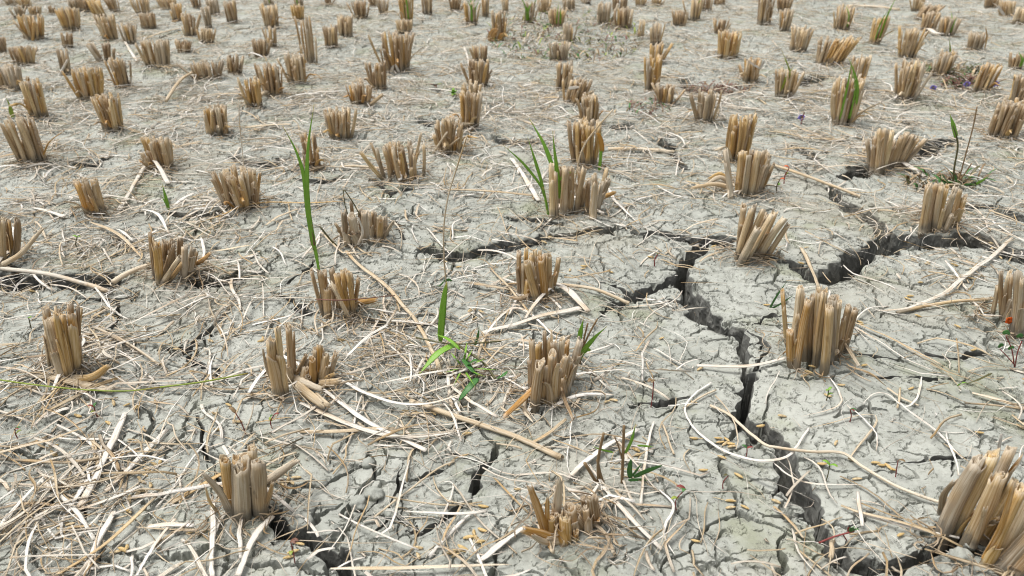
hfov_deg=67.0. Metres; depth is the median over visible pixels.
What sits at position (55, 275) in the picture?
straw
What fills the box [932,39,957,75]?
rice stubble
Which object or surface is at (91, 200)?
rice stubble
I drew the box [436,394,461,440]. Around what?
straw
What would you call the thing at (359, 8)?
rice stubble
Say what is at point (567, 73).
rice stubble
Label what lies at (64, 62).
rice stubble
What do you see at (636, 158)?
straw
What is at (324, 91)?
straw
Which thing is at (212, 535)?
straw
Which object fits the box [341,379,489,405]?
straw
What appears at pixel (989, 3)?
rice stubble
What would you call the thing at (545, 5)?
rice stubble
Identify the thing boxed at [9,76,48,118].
rice stubble
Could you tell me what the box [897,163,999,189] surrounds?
foot weeds
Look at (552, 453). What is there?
straw
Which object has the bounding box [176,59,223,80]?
rice stubble
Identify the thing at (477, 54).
rice stubble
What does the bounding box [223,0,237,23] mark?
rice stubble
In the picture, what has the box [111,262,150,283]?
straw
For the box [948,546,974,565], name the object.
mud clod
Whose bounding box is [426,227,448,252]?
straw
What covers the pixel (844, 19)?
rice stubble
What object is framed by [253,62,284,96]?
rice stubble
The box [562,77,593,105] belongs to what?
rice stubble
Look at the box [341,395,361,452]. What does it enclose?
straw
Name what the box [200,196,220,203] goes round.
straw
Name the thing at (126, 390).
straw
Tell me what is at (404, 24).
rice stubble
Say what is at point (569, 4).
rice stubble
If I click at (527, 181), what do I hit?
straw
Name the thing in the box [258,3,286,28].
rice stubble
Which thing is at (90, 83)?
rice stubble
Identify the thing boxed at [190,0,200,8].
rice stubble
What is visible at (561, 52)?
rice stubble
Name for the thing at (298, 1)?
rice stubble
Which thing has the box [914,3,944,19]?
rice stubble
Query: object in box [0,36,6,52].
rice stubble
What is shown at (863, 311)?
straw
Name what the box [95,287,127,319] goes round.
straw
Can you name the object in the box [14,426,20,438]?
weed seedling
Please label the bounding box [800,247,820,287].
straw
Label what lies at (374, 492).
mud clod
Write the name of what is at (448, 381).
straw
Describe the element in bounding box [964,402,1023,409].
straw
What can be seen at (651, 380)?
weed seedling
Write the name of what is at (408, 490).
straw
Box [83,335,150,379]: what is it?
straw
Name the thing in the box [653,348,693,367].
straw
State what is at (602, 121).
dry grass stem
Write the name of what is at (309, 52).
rice stubble
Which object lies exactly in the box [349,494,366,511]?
mud clod
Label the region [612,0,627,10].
rice stubble
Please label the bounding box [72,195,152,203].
straw
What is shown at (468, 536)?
rice grain
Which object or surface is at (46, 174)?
straw
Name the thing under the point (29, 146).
rice stubble
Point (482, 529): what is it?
rice grain
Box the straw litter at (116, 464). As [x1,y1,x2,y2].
[0,0,1023,575]
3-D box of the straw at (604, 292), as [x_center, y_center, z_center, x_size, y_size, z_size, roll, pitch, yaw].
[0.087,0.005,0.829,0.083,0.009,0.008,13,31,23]
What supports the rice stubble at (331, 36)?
on the mud ground
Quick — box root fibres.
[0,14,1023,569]
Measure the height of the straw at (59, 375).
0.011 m
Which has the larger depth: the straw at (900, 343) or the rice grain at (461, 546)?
the straw at (900, 343)
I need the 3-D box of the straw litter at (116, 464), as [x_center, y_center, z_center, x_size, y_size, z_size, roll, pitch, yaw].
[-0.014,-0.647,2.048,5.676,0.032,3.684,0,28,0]
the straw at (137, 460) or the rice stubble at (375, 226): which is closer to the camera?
the straw at (137, 460)
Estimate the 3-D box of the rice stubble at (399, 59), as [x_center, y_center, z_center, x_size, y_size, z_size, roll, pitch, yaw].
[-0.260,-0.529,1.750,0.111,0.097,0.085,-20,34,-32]
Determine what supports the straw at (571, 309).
on the mud ground
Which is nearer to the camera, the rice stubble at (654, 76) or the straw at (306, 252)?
the straw at (306, 252)
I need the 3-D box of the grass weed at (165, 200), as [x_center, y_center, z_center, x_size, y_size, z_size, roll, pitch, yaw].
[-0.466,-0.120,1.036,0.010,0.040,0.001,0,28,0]
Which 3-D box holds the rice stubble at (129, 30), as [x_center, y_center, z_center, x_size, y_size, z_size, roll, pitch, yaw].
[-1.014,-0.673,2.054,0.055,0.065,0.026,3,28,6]
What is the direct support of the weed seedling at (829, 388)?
on the mud ground
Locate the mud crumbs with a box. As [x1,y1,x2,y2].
[2,72,1023,575]
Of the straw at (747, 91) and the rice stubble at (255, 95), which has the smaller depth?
the rice stubble at (255, 95)
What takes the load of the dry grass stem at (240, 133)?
on the mud ground
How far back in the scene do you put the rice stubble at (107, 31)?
2.10 m
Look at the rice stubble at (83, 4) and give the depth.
2.55 m
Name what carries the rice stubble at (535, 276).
on the mud ground
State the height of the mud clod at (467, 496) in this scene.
0.010 m
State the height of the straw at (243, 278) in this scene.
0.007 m
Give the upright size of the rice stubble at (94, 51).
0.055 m
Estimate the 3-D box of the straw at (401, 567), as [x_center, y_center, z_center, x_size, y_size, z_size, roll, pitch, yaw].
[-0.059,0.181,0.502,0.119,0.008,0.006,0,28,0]
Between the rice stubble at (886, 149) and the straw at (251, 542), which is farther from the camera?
the rice stubble at (886, 149)
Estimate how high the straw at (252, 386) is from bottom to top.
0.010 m
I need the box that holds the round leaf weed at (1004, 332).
[998,330,1022,366]
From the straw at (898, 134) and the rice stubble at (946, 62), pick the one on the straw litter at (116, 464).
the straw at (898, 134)
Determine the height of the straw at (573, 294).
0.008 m
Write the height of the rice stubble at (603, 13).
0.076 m
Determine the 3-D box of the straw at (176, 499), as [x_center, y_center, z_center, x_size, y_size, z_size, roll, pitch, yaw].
[-0.205,0.137,0.584,0.106,0.009,0.005,-21,35,-34]
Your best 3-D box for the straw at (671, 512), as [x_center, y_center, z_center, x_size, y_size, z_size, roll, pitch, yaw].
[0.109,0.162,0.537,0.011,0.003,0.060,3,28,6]
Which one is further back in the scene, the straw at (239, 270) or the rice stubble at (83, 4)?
the rice stubble at (83, 4)
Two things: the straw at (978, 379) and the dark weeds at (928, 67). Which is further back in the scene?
the dark weeds at (928, 67)
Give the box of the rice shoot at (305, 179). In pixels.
[283,107,319,269]
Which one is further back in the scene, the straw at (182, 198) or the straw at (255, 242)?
the straw at (182, 198)
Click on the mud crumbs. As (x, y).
(670, 394)
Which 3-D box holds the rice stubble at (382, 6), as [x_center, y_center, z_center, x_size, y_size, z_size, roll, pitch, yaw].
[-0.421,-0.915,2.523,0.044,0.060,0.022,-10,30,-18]
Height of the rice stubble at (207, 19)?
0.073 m
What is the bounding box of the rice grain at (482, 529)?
[478,527,487,531]
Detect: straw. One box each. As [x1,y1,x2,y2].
[0,267,112,293]
[0,328,29,355]
[0,373,247,391]
[0,382,60,416]
[0,426,86,453]
[0,452,122,463]
[0,479,81,541]
[0,501,64,508]
[24,523,37,575]
[26,373,114,392]
[32,207,66,217]
[34,193,78,197]
[38,479,95,539]
[44,166,60,177]
[45,383,87,437]
[51,335,85,389]
[53,489,163,575]
[59,239,72,265]
[66,472,94,512]
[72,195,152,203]
[76,412,127,507]
[80,511,115,575]
[81,233,155,269]
[81,330,170,345]
[82,330,163,352]
[82,334,140,354]
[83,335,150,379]
[89,326,160,365]
[89,432,100,480]
[90,179,162,185]
[90,222,140,256]
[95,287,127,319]
[103,428,168,490]
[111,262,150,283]
[115,229,132,241]
[117,166,145,210]
[124,41,137,61]
[136,518,176,574]
[139,208,168,233]
[145,28,180,38]
[145,185,183,219]
[147,522,194,527]
[150,290,250,296]
[152,160,170,183]
[156,418,225,507]
[157,294,205,313]
[161,453,241,507]
[164,71,192,101]
[168,437,303,505]
[172,193,194,206]
[173,140,201,149]
[183,201,343,229]
[185,199,208,201]
[189,253,257,271]
[196,448,293,512]
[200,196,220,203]
[200,237,205,264]
[200,404,223,438]
[208,501,216,575]
[209,245,250,251]
[213,278,262,282]
[221,445,230,456]
[227,138,267,145]
[230,279,240,310]
[234,515,274,575]
[236,258,240,281]
[237,519,242,558]
[242,110,264,123]
[245,123,290,127]
[245,229,265,255]
[247,348,286,392]
[261,90,270,95]
[265,209,298,225]
[299,402,459,438]
[299,427,394,432]
[302,226,324,257]
[309,90,344,94]
[314,166,351,167]
[319,323,323,344]
[320,231,359,252]
[323,388,427,451]
[330,564,511,569]
[340,165,385,169]
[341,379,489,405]
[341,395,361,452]
[345,250,442,374]
[346,324,388,355]
[373,177,457,184]
[373,460,454,516]
[402,302,426,339]
[409,399,563,459]
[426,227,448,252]
[428,509,474,556]
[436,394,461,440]
[438,481,453,527]
[441,189,532,195]
[446,361,485,405]
[450,386,497,417]
[456,342,528,357]
[462,281,516,290]
[463,46,468,64]
[475,307,574,347]
[476,523,530,563]
[477,332,489,357]
[480,306,582,333]
[490,267,527,310]
[500,406,524,420]
[505,183,548,191]
[508,208,575,247]
[510,158,540,200]
[522,401,532,420]
[524,286,554,318]
[540,237,577,241]
[549,392,613,409]
[556,282,590,311]
[561,283,629,304]
[565,427,639,479]
[574,196,604,214]
[576,369,691,374]
[592,522,615,556]
[602,486,663,549]
[605,157,672,165]
[608,147,674,154]
[608,188,636,221]
[639,421,654,503]
[644,116,692,119]
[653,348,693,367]
[659,489,674,554]
[661,421,674,454]
[675,218,718,235]
[683,389,716,408]
[684,382,809,461]
[686,180,718,193]
[697,357,785,367]
[699,250,724,261]
[710,404,938,502]
[715,84,759,89]
[724,90,771,95]
[768,131,845,139]
[773,462,862,484]
[773,506,804,537]
[775,164,860,197]
[776,147,831,151]
[791,528,815,572]
[792,123,834,141]
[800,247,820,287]
[801,376,842,416]
[810,414,877,459]
[828,539,835,559]
[847,405,877,449]
[848,4,899,10]
[853,511,959,538]
[855,327,935,371]
[856,306,888,320]
[856,322,940,364]
[864,376,921,406]
[879,237,1012,310]
[881,111,940,112]
[887,387,918,405]
[893,126,914,139]
[896,297,992,313]
[902,162,926,176]
[925,28,943,33]
[955,223,1009,225]
[957,373,992,385]
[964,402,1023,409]
[972,392,1023,407]
[989,209,1023,224]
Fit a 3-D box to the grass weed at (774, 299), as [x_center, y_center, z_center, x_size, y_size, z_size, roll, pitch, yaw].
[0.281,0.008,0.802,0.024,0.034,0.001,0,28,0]
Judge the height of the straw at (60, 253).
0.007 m
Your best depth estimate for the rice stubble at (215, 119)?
1.33 m
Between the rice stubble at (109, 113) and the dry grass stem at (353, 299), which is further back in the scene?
the rice stubble at (109, 113)
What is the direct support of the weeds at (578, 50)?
on the mud ground
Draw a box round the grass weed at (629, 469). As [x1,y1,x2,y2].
[583,424,661,483]
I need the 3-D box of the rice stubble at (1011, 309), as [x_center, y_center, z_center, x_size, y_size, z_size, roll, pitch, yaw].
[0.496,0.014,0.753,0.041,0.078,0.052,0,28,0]
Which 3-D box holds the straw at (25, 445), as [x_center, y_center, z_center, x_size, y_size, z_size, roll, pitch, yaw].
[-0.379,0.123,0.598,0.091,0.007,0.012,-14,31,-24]
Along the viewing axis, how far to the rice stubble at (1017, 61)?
1.79 m
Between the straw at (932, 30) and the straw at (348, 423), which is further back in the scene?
the straw at (932, 30)
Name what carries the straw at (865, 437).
on the mud ground
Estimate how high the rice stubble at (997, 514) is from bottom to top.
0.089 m
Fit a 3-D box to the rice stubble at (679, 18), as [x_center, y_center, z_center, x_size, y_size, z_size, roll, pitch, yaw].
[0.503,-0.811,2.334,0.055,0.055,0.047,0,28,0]
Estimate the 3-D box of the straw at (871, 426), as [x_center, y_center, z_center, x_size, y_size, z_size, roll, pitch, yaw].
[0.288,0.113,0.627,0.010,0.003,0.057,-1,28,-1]
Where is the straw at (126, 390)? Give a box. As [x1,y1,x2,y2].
[0,373,247,391]
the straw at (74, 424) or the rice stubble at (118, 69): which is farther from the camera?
the rice stubble at (118, 69)
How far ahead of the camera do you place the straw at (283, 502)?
0.55 m
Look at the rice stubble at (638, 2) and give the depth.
2.67 m
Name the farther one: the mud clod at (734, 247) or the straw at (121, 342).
the mud clod at (734, 247)
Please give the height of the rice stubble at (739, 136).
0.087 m
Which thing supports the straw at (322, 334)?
on the mud ground
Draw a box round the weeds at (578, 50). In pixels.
[486,5,648,61]
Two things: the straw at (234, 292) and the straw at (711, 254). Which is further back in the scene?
the straw at (711, 254)
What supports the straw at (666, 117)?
on the mud ground
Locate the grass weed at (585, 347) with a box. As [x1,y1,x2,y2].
[577,319,606,363]
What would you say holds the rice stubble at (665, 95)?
on the mud ground
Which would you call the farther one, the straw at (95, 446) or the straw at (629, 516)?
the straw at (95, 446)
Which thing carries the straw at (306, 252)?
on the mud ground
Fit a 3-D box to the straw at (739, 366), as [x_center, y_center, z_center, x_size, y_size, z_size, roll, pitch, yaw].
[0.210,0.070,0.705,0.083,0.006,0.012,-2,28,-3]
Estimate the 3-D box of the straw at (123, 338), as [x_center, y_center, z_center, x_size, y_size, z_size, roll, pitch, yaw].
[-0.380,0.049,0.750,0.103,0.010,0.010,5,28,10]
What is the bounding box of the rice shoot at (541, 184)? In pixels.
[503,139,548,214]
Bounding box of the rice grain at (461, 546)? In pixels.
[458,544,468,550]
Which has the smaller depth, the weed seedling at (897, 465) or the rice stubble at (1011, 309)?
the weed seedling at (897, 465)
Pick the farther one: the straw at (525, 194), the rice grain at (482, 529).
the straw at (525, 194)
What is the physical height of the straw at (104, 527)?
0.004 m
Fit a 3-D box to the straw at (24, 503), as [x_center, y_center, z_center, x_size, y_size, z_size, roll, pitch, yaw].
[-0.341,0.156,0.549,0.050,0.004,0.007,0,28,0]
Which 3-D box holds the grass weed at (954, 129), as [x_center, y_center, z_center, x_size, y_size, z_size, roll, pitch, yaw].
[0.655,-0.198,1.109,0.083,0.125,0.003,0,28,0]
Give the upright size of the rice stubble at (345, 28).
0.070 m
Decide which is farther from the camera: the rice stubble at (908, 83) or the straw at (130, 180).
the rice stubble at (908, 83)
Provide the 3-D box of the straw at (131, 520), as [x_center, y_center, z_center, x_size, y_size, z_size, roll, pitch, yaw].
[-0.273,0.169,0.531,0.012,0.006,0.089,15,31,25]
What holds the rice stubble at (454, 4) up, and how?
on the mud ground
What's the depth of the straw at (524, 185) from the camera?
1.09 m
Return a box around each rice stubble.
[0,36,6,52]
[0,64,22,90]
[0,72,6,89]
[0,113,64,165]
[0,216,44,266]
[3,0,16,5]
[8,6,26,18]
[8,45,37,65]
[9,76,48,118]
[12,13,43,40]
[16,0,31,8]
[28,5,41,16]
[41,302,111,381]
[47,5,55,13]
[54,6,80,30]
[55,48,70,75]
[60,32,72,47]
[61,66,104,100]
[63,177,107,216]
[67,0,79,8]
[78,0,89,11]
[85,41,115,62]
[86,0,106,16]
[90,92,123,132]
[92,13,117,41]
[103,56,131,89]
[104,0,119,11]
[116,22,136,44]
[129,0,149,15]
[134,39,169,68]
[138,11,155,28]
[139,135,173,170]
[148,231,211,285]
[156,0,176,9]
[169,1,185,21]
[174,38,191,52]
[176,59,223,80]
[180,13,200,36]
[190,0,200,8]
[196,27,215,42]
[200,5,211,27]
[201,442,299,523]
[203,102,229,135]
[205,0,219,14]
[210,163,261,211]
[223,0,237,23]
[227,53,244,73]
[235,75,262,107]
[251,38,272,57]
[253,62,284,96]
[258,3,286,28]
[261,25,276,46]
[262,322,341,408]
[263,0,273,4]
[276,52,317,83]
[290,4,303,20]
[293,15,317,64]
[294,0,303,5]
[299,132,324,170]
[310,266,378,324]
[321,105,357,140]
[322,24,337,48]
[334,200,394,247]
[336,14,352,36]
[342,77,383,106]
[346,0,369,19]
[359,132,425,183]
[363,60,386,89]
[367,30,425,73]
[368,0,376,6]
[376,0,388,14]
[387,0,413,22]
[395,19,412,33]
[421,0,431,14]
[432,115,478,154]
[449,0,463,11]
[449,89,482,129]
[460,59,492,86]
[461,79,481,95]
[462,0,480,25]
[469,44,487,62]
[481,0,488,16]
[488,10,518,41]
[500,330,582,420]
[501,0,508,12]
[507,247,560,303]
[520,475,600,553]
[522,0,540,24]
[529,119,616,219]
[537,0,551,13]
[548,4,567,26]
[548,41,571,61]
[555,60,583,91]
[562,0,574,11]
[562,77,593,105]
[563,22,577,41]
[567,116,600,166]
[568,92,614,124]
[597,1,618,25]
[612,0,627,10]
[614,6,633,28]
[635,0,646,6]
[637,19,645,37]
[644,54,668,91]
[649,41,673,61]
[650,22,665,44]
[651,82,685,106]
[652,0,664,5]
[671,9,688,25]
[682,0,703,21]
[686,87,722,123]
[689,148,774,198]
[702,0,712,10]
[713,18,730,33]
[714,0,724,5]
[714,113,757,161]
[717,29,741,59]
[734,201,789,266]
[738,57,766,83]
[757,0,774,25]
[775,54,804,97]
[777,0,792,11]
[779,8,793,31]
[780,285,860,377]
[789,25,813,52]
[815,35,861,66]
[830,57,879,126]
[833,3,855,30]
[850,54,871,81]
[865,127,927,177]
[868,0,894,44]
[894,58,932,101]
[895,26,929,58]
[909,0,925,11]
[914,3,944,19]
[917,182,967,238]
[920,11,940,31]
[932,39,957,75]
[935,434,1023,575]
[938,13,961,36]
[966,29,988,50]
[972,62,1005,93]
[984,0,1003,8]
[987,95,1023,139]
[990,268,1023,338]
[997,0,1015,15]
[1008,51,1023,69]
[1008,73,1023,102]
[1011,6,1023,24]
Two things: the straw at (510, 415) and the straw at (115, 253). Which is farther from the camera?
the straw at (115, 253)
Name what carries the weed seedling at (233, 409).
on the mud ground
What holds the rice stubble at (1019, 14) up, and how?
on the mud ground
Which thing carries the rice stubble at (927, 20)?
on the mud ground
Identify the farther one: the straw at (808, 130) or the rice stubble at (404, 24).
the rice stubble at (404, 24)
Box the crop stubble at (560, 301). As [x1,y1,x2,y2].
[0,1,1023,575]
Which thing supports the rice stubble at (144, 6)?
on the mud ground
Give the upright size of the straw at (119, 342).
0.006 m
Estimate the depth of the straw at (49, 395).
0.65 m
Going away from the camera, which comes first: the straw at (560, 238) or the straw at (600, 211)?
the straw at (560, 238)
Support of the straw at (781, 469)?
on the mud ground
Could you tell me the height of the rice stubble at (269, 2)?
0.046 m
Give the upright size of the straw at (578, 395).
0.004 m
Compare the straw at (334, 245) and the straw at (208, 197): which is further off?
the straw at (208, 197)
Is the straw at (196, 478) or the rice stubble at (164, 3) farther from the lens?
the rice stubble at (164, 3)
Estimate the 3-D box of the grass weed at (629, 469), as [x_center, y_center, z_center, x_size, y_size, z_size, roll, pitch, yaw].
[0.076,0.131,0.566,0.067,0.079,0.002,0,28,0]
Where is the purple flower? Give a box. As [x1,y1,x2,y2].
[963,81,970,88]
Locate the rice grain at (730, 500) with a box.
[714,497,736,501]
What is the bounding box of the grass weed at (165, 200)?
[161,185,169,209]
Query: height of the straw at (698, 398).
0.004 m
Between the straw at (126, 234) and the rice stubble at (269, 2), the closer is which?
the straw at (126, 234)
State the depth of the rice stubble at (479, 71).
1.63 m
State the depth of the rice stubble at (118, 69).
1.62 m
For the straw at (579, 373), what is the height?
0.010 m
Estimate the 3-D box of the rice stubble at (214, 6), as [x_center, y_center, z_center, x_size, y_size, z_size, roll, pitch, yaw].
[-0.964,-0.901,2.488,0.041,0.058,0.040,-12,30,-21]
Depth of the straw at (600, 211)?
1.02 m
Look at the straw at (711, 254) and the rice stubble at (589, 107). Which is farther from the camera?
the rice stubble at (589, 107)
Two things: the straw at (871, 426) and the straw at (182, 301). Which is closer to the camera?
the straw at (871, 426)
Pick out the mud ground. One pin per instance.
(758, 522)
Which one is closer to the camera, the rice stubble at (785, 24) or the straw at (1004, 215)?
the straw at (1004, 215)
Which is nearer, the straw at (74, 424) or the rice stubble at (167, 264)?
the straw at (74, 424)
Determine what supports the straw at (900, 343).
on the mud ground
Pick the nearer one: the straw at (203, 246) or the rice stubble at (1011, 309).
the rice stubble at (1011, 309)
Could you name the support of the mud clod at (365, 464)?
on the mud ground
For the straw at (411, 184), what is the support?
on the mud ground
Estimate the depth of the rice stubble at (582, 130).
1.18 m
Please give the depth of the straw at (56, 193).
1.09 m
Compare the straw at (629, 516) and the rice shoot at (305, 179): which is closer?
the straw at (629, 516)
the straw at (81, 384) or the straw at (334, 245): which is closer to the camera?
the straw at (81, 384)
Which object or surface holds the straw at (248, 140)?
on the mud ground
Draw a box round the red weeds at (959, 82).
[933,73,976,89]
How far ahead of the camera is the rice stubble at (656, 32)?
2.04 m
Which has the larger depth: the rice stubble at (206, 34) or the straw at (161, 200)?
the rice stubble at (206, 34)
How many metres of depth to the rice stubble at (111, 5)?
2.56 m
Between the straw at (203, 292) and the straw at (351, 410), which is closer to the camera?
the straw at (351, 410)
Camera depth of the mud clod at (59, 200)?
1.06 m
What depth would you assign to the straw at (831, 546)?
0.52 m
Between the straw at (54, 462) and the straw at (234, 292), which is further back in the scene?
the straw at (234, 292)
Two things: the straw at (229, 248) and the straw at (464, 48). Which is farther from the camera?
the straw at (464, 48)
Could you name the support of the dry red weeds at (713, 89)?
on the mud ground
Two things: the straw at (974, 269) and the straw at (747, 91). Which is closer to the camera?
the straw at (974, 269)
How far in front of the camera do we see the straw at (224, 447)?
0.60 m
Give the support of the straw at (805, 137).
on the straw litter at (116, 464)
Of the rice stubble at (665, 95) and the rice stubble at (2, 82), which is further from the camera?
the rice stubble at (2, 82)
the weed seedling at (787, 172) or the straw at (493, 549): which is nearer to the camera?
the straw at (493, 549)
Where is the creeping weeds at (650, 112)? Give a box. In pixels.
[626,94,674,114]
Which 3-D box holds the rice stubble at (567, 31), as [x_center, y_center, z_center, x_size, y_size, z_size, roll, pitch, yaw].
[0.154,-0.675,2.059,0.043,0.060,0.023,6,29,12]
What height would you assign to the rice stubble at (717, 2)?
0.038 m
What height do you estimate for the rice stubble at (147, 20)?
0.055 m
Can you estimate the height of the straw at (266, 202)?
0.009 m
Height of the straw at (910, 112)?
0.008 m
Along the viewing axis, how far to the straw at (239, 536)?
0.52 m
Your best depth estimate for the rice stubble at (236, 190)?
1.02 m
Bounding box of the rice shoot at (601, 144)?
[596,133,603,171]
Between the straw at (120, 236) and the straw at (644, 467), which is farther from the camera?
the straw at (120, 236)
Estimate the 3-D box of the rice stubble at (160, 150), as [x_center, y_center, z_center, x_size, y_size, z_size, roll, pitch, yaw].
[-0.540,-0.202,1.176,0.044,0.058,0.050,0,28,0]
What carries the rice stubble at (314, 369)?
on the mud ground
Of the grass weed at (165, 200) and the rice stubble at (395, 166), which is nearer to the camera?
the grass weed at (165, 200)
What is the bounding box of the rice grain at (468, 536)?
[463,535,473,538]
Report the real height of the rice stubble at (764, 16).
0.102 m
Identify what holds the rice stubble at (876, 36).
on the mud ground
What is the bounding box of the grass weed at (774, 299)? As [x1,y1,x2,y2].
[769,283,794,307]
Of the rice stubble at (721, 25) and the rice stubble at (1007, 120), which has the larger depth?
the rice stubble at (721, 25)
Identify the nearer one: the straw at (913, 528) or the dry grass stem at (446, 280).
the straw at (913, 528)
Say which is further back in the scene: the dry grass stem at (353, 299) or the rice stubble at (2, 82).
the rice stubble at (2, 82)
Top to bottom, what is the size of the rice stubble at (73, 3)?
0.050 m
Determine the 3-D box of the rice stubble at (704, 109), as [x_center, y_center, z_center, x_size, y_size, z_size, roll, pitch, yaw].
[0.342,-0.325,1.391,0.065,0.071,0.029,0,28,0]
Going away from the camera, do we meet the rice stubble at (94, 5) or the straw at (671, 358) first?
the straw at (671, 358)
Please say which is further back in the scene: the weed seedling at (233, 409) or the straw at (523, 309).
the straw at (523, 309)
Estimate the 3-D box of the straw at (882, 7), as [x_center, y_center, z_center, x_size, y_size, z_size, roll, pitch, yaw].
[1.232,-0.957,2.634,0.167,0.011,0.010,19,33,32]
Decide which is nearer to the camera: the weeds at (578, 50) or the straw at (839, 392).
the straw at (839, 392)
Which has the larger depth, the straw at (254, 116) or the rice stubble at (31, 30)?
the rice stubble at (31, 30)
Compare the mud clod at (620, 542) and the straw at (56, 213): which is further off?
the straw at (56, 213)
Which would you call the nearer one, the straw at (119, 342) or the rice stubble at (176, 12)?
the straw at (119, 342)
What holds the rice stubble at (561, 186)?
on the mud ground
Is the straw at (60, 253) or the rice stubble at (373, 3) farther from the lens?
the rice stubble at (373, 3)
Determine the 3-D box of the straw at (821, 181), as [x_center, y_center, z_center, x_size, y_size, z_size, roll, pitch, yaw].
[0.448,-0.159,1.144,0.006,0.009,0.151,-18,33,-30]
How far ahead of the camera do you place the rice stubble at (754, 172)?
1.07 m
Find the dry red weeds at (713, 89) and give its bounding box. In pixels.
[684,80,751,94]
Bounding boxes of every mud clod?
[53,197,65,205]
[312,478,326,487]
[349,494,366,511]
[361,456,374,468]
[364,485,384,500]
[384,508,397,518]
[456,491,472,502]
[462,464,474,474]
[615,539,623,548]
[730,242,735,250]
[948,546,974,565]
[960,539,974,550]
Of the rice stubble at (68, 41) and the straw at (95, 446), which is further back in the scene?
the rice stubble at (68, 41)
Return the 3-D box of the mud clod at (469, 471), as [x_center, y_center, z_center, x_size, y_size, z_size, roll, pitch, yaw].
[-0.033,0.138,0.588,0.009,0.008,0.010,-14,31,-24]
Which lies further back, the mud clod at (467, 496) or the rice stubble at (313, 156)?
the rice stubble at (313, 156)
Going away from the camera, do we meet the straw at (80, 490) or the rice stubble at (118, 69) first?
the straw at (80, 490)
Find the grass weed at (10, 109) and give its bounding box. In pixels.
[5,96,14,117]
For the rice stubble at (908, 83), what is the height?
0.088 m
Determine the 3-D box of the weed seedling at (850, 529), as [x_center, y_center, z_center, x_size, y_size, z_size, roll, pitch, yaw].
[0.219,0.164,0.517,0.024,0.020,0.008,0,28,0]
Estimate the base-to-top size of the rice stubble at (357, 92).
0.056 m
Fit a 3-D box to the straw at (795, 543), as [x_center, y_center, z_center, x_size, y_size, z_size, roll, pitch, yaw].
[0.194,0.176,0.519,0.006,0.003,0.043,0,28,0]
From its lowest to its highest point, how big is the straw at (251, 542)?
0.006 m
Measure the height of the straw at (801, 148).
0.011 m
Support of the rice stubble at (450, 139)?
on the mud ground
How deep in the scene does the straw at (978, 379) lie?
0.68 m
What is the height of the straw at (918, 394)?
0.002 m
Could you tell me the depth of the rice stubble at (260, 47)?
1.91 m
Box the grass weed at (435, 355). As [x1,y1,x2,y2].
[416,282,507,400]
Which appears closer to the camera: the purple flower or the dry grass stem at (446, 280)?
the dry grass stem at (446, 280)
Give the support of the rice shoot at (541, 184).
on the mud ground
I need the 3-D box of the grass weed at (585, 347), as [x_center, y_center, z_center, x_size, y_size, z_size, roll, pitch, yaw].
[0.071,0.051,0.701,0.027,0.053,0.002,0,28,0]
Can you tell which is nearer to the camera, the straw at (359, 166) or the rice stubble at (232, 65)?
the straw at (359, 166)
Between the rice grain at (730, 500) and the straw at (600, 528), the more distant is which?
the rice grain at (730, 500)
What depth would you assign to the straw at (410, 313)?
0.80 m
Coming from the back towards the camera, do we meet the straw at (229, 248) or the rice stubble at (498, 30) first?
the rice stubble at (498, 30)
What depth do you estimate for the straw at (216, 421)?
0.63 m
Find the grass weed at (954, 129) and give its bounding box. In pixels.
[936,107,987,186]
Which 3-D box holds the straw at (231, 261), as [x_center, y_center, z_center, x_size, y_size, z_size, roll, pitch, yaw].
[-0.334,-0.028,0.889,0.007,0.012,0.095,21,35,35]
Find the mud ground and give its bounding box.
[0,0,1023,575]
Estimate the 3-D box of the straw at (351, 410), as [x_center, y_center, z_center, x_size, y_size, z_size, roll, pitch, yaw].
[-0.117,0.109,0.637,0.124,0.005,0.010,20,34,33]
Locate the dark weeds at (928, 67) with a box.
[920,61,986,78]
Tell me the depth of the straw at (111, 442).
0.60 m
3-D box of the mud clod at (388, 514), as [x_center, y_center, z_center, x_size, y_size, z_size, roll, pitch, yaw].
[-0.086,0.161,0.551,0.010,0.008,0.009,16,32,27]
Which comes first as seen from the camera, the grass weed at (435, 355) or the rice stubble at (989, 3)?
the grass weed at (435, 355)
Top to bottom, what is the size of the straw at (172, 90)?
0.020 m
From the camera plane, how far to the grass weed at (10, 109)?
1.43 m
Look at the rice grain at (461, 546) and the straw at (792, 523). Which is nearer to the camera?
the rice grain at (461, 546)
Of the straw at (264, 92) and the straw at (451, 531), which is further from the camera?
the straw at (264, 92)
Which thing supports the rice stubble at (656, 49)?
on the mud ground
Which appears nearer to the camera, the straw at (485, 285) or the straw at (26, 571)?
the straw at (26, 571)
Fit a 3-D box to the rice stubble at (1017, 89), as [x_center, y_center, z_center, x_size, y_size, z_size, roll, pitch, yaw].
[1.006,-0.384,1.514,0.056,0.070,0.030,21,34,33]
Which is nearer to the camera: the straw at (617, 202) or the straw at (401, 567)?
the straw at (401, 567)
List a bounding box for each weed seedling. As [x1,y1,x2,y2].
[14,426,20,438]
[88,403,97,418]
[229,407,245,433]
[269,413,278,428]
[289,538,298,563]
[648,378,654,407]
[671,484,685,509]
[742,444,752,456]
[783,165,788,183]
[818,526,858,543]
[823,460,837,480]
[826,387,832,400]
[895,459,905,476]
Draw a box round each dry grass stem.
[238,100,243,165]
[315,295,394,300]
[320,190,360,247]
[437,135,467,285]
[574,109,613,189]
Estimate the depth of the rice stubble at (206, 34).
2.07 m
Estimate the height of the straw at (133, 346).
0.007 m

